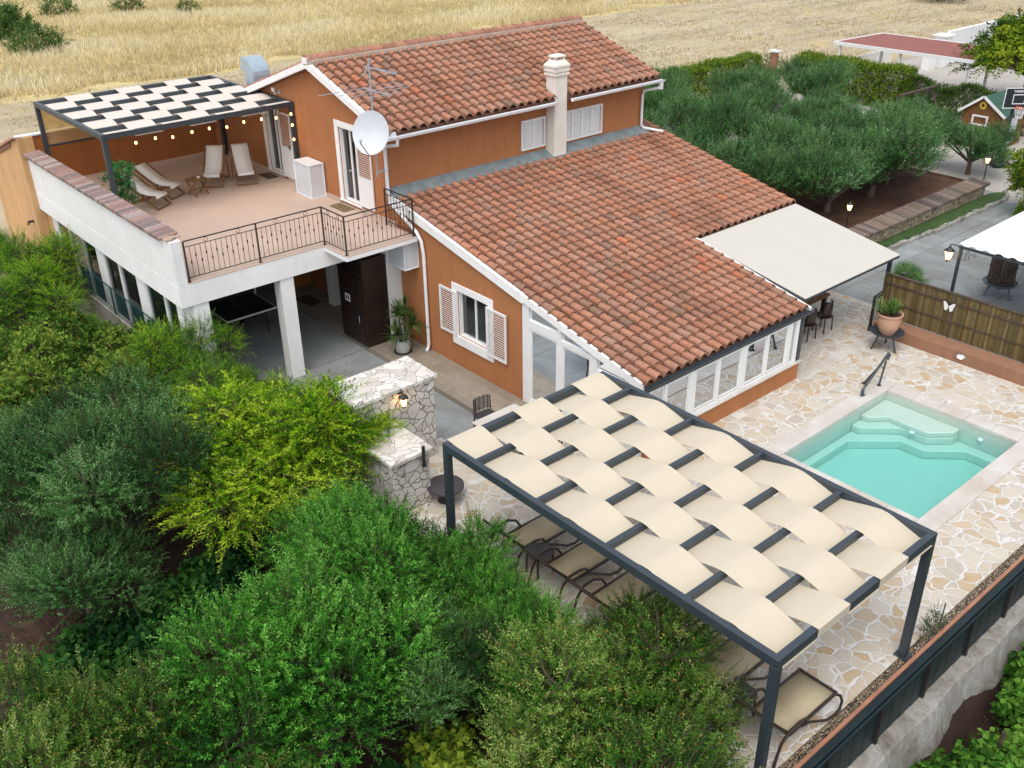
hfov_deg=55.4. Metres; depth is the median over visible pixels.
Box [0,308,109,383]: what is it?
fruit tree
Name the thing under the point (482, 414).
woven chair
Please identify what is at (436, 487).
round stone table
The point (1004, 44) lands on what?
leafy tree
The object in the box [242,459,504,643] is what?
olive tree
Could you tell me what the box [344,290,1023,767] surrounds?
patio
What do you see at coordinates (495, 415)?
bar table
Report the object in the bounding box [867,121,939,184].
olive tree
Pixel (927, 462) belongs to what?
swimming pool
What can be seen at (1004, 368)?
garden wall
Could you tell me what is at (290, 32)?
dry grass
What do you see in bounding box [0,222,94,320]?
feathery bush
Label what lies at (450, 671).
olive tree
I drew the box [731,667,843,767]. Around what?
sun lounger
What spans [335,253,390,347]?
cabinet
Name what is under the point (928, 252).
driveway
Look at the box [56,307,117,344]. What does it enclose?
feathery bush
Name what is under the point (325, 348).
yard floor
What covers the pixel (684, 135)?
olive tree
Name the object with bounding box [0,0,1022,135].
field stubble
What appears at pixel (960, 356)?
bulkhead light
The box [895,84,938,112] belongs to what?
swing set
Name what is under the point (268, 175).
doormat
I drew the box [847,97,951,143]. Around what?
olive tree
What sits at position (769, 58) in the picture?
field bush
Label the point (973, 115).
window
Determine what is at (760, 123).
olive tree
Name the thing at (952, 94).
hedge
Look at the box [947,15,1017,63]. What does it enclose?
white boundary wall
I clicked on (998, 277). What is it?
barrel press
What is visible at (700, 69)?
hedge
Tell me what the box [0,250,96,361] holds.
feathery bush
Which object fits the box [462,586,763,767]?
olive tree
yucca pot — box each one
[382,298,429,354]
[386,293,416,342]
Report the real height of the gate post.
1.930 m
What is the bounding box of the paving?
[662,57,1023,205]
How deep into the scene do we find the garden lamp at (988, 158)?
35.15 m
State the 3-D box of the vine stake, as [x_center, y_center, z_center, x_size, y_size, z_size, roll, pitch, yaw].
[7.712,5.993,15.544,0.067,1.203,0.122,13,32,24]
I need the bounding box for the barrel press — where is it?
[982,254,1019,299]
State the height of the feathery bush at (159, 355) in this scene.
3.149 m
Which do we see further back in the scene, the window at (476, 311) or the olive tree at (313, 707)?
the window at (476, 311)
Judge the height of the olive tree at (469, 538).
2.691 m
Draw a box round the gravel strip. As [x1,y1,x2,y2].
[779,544,1023,767]
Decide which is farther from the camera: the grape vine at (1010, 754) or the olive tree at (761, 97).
the olive tree at (761, 97)
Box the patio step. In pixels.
[796,333,880,379]
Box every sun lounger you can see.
[482,515,578,575]
[523,542,622,606]
[569,565,667,620]
[622,605,720,655]
[680,639,767,692]
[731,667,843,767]
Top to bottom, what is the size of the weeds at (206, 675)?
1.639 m
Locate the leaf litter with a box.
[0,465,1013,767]
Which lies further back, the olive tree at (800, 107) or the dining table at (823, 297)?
the olive tree at (800, 107)
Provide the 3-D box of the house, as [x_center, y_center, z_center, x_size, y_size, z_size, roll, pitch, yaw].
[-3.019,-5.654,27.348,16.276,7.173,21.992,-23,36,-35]
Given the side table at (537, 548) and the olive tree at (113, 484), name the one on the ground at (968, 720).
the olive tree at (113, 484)
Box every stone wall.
[327,356,437,484]
[355,420,432,512]
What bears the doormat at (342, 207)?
on the house
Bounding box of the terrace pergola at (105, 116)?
[33,75,299,196]
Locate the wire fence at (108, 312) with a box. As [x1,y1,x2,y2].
[63,260,180,392]
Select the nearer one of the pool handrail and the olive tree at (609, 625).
the olive tree at (609, 625)
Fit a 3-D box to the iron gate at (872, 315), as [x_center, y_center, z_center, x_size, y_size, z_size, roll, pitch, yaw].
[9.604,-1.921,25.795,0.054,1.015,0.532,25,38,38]
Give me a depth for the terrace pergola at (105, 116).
26.86 m
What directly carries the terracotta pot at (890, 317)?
on the pot stand
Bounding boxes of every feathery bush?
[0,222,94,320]
[0,229,22,276]
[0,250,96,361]
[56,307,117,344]
[114,353,243,466]
[115,308,257,389]
[136,367,400,572]
[214,351,264,390]
[220,366,303,426]
[265,369,412,484]
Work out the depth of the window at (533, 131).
27.09 m
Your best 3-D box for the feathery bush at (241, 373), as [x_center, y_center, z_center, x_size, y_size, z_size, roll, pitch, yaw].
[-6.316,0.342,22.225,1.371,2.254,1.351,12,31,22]
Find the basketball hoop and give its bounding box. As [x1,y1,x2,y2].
[989,88,1023,167]
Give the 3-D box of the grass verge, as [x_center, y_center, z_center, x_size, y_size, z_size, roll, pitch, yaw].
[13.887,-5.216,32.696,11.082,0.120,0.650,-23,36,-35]
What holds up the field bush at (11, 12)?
on the ground at (968, 720)
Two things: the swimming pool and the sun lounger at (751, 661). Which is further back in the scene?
the swimming pool
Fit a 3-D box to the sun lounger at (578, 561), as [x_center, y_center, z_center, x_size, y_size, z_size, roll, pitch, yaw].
[1.085,3.015,16.998,1.824,0.979,0.844,-23,36,-35]
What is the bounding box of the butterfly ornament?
[944,301,954,311]
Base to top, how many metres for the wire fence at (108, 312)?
2.080 m
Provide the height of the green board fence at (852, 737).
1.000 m
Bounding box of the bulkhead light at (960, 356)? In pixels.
[956,354,964,358]
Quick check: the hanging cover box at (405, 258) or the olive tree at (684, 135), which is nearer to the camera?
the hanging cover box at (405, 258)
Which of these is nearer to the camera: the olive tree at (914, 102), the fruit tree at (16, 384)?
the fruit tree at (16, 384)
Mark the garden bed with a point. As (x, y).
(900, 189)
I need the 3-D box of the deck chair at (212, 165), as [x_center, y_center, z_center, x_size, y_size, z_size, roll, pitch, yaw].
[-8.592,-6.280,28.082,0.642,0.976,1.055,-3,29,-3]
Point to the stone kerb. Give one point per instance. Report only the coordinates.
(929, 232)
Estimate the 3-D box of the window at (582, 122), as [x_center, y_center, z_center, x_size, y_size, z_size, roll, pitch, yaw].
[2.018,-7.555,28.174,1.660,0.860,0.054,-23,36,-35]
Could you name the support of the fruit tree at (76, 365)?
on the ground at (968, 720)
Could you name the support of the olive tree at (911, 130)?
on the garden bed
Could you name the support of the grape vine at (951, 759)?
on the ground at (968, 720)
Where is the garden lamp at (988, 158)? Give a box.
[982,155,991,179]
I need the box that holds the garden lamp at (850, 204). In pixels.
[846,201,853,227]
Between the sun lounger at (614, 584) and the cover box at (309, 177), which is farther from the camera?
the cover box at (309, 177)
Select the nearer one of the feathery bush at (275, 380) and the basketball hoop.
the feathery bush at (275, 380)
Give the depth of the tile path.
24.81 m
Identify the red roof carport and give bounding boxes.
[833,33,989,109]
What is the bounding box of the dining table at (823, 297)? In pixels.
[801,292,829,318]
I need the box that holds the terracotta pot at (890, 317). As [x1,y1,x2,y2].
[867,293,904,335]
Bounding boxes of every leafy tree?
[946,7,1023,87]
[1003,142,1023,199]
[1010,197,1023,216]
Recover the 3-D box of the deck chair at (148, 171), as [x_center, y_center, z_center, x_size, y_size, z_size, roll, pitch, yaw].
[-9.827,-5.656,27.127,1.175,0.826,0.642,9,30,17]
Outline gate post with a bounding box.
[762,49,781,78]
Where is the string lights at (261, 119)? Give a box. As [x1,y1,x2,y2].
[116,107,296,154]
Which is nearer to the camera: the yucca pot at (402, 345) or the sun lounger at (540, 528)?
the sun lounger at (540, 528)
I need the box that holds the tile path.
[260,283,526,413]
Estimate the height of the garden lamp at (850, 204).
0.940 m
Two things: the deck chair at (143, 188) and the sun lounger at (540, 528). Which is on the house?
the deck chair at (143, 188)
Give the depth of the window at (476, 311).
23.76 m
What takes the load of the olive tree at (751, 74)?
on the paving
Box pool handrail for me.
[860,352,890,395]
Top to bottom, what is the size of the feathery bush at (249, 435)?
3.505 m
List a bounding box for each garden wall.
[847,177,990,242]
[873,320,1023,385]
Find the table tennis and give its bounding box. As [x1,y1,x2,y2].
[209,288,276,339]
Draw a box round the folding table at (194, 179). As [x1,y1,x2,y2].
[184,175,209,196]
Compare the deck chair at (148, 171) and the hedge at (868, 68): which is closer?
the deck chair at (148, 171)
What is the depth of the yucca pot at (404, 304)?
25.43 m
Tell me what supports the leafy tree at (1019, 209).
on the driveway
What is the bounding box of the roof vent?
[240,55,269,84]
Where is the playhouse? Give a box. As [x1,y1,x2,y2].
[958,90,1023,147]
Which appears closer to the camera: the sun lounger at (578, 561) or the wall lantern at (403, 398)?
the sun lounger at (578, 561)
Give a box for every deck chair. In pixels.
[119,171,171,209]
[132,162,184,199]
[202,145,229,187]
[228,142,257,185]
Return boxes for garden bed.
[719,155,965,228]
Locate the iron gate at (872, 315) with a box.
[867,291,882,330]
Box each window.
[439,281,506,363]
[521,116,545,150]
[566,103,602,141]
[971,114,988,126]
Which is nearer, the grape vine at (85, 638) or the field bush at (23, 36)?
the grape vine at (85, 638)
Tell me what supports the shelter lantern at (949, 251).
hanging from the metal roof shelter
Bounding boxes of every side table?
[525,542,553,579]
[720,681,757,729]
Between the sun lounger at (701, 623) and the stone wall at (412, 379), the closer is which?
the sun lounger at (701, 623)
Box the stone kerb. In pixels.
[886,190,1008,250]
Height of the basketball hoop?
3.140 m
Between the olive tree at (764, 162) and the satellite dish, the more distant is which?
the olive tree at (764, 162)
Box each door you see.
[261,109,294,179]
[333,119,375,210]
[1008,117,1017,142]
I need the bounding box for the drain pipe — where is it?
[421,446,426,466]
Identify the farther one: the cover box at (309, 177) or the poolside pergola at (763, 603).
the cover box at (309, 177)
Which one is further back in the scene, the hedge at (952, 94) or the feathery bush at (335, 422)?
the hedge at (952, 94)
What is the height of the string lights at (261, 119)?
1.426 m
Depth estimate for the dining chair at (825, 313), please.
25.59 m
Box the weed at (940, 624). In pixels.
[915,600,949,643]
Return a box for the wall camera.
[271,87,279,94]
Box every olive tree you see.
[0,367,134,541]
[0,491,169,634]
[0,633,228,767]
[1,353,231,553]
[142,539,486,767]
[142,721,330,767]
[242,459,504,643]
[326,566,514,741]
[409,501,532,661]
[439,553,590,732]
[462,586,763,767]
[492,578,722,763]
[504,723,589,767]
[643,85,673,121]
[643,106,676,131]
[645,59,698,127]
[647,77,756,150]
[665,117,720,151]
[700,57,797,105]
[702,80,798,137]
[704,126,800,190]
[718,97,840,160]
[772,52,860,97]
[773,81,864,124]
[775,121,909,212]
[796,101,967,196]
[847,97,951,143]
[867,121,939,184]
[880,89,961,132]
[933,114,1021,174]
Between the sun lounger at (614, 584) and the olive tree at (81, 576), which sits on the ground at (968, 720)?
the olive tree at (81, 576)
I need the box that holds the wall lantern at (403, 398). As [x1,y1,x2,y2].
[397,389,408,407]
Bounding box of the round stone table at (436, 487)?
[427,474,463,504]
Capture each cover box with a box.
[293,157,325,199]
[386,239,418,270]
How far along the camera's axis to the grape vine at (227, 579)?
16.52 m
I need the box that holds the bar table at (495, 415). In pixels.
[472,403,559,454]
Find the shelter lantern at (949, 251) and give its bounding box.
[944,244,958,261]
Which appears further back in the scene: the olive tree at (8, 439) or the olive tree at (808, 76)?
the olive tree at (808, 76)
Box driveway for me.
[831,57,1023,362]
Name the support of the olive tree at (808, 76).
on the paving
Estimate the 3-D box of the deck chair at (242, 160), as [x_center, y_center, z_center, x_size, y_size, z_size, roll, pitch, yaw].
[-7.784,-6.370,28.227,0.642,0.976,1.055,-11,30,-18]
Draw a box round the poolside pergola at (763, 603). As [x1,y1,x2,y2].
[442,371,937,767]
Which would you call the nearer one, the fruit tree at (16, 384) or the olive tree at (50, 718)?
the olive tree at (50, 718)
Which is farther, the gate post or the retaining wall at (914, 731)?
the gate post
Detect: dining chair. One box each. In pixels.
[803,308,816,342]
[812,299,833,334]
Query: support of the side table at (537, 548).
on the patio
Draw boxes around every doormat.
[258,172,278,178]
[296,295,322,305]
[329,203,354,211]
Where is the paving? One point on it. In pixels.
(956, 166)
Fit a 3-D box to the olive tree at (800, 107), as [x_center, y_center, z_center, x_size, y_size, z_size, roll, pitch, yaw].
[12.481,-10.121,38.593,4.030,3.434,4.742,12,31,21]
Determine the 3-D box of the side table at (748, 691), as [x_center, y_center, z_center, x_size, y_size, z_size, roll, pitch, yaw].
[3.339,4.726,14.351,0.480,0.471,0.440,-23,36,-35]
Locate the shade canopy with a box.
[700,204,899,301]
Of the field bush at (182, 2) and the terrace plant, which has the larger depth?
the field bush at (182, 2)
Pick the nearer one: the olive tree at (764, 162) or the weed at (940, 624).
the weed at (940, 624)
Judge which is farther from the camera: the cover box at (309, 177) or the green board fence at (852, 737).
the cover box at (309, 177)
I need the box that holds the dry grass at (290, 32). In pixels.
[0,0,690,97]
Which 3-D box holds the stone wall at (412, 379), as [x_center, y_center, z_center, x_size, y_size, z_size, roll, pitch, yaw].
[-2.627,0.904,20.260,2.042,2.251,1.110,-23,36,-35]
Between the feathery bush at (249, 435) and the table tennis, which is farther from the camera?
the table tennis
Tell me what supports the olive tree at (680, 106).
on the garden bed
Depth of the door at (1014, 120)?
41.12 m
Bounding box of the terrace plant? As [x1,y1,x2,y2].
[98,158,139,204]
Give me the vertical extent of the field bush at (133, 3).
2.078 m
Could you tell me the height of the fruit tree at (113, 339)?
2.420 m
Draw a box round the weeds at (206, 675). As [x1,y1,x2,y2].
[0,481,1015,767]
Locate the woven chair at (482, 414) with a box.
[473,394,494,427]
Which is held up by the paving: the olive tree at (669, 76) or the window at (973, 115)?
the olive tree at (669, 76)
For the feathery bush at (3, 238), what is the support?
on the ground at (968, 720)
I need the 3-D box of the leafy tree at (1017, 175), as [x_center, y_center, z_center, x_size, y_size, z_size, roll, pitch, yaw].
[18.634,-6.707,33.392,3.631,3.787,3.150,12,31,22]
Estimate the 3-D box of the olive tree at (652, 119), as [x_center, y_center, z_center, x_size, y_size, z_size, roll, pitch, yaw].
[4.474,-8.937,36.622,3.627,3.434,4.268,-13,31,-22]
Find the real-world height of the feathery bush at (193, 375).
2.818 m
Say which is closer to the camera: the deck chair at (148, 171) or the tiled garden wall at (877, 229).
the deck chair at (148, 171)
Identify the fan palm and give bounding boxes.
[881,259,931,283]
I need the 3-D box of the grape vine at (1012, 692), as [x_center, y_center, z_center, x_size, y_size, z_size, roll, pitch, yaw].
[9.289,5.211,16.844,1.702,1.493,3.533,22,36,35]
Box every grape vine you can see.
[5,605,135,721]
[25,561,260,752]
[98,511,281,676]
[370,756,424,767]
[400,707,493,767]
[910,739,992,767]
[958,710,1023,767]
[989,641,1023,730]
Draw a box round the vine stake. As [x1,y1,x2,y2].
[997,730,1006,751]
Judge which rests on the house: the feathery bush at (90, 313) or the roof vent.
the roof vent
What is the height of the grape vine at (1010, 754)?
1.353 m
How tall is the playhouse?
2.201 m
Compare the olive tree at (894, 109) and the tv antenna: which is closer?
the tv antenna
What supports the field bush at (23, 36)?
on the ground at (968, 720)
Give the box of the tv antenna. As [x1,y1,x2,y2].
[319,58,410,177]
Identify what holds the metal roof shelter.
on the driveway
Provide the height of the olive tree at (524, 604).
2.691 m
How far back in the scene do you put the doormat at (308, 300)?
28.41 m
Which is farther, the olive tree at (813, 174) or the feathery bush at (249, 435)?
the olive tree at (813, 174)
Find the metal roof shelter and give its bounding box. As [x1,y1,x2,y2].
[950,211,1023,291]
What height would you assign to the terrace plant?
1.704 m
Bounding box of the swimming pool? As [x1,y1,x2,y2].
[763,379,1023,530]
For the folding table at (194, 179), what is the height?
0.460 m
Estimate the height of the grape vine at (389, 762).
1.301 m
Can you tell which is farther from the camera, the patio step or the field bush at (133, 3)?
the field bush at (133, 3)
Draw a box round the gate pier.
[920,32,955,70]
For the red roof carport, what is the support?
on the paving
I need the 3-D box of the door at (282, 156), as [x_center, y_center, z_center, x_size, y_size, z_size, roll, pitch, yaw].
[-6.715,-7.044,28.246,0.230,2.020,1.691,-21,35,-33]
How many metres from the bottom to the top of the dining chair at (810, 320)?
0.882 m
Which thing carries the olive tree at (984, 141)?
on the paving
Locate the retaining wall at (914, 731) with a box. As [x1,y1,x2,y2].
[847,595,1023,767]
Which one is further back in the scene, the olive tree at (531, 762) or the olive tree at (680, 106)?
the olive tree at (680, 106)
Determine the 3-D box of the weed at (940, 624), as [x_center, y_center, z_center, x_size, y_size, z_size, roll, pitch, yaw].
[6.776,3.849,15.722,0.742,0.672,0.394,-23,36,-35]
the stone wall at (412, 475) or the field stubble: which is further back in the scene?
the field stubble
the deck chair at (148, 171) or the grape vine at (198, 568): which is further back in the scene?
the deck chair at (148, 171)
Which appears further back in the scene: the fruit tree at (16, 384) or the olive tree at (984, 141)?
the olive tree at (984, 141)
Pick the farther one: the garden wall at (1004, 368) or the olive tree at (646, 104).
the olive tree at (646, 104)
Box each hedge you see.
[657,49,762,100]
[787,49,920,108]
[891,73,1023,135]
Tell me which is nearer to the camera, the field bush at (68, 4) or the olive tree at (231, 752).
the olive tree at (231, 752)
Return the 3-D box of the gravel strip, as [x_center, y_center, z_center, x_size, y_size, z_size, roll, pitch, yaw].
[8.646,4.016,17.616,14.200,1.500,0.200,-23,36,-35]
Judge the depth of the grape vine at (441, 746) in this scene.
14.51 m
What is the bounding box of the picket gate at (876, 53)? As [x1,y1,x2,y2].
[857,51,891,74]
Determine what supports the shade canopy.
on the patio
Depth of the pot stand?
24.75 m
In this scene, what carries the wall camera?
attached to the house
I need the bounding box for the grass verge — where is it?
[878,192,1005,246]
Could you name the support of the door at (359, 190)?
in the house
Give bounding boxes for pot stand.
[869,324,904,352]
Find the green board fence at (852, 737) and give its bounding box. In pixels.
[793,554,1023,767]
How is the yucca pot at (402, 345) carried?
on the tile path
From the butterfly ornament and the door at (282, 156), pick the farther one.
the door at (282, 156)
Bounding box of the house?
[0,15,814,458]
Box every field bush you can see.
[0,0,39,41]
[0,14,74,55]
[37,0,80,16]
[107,0,146,11]
[175,0,202,14]
[762,52,779,64]
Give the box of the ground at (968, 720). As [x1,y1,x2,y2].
[0,0,1023,767]
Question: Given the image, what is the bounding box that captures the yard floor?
[149,286,477,514]
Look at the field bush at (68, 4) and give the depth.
80.34 m
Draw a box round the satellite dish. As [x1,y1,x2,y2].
[352,110,388,156]
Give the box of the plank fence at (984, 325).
[881,272,1023,363]
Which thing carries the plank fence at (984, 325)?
on the garden wall at (1004, 368)
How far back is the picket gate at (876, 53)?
54.75 m
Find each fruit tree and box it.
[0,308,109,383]
[0,353,74,453]
[37,340,157,419]
[86,318,165,377]
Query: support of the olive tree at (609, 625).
on the ground at (968, 720)

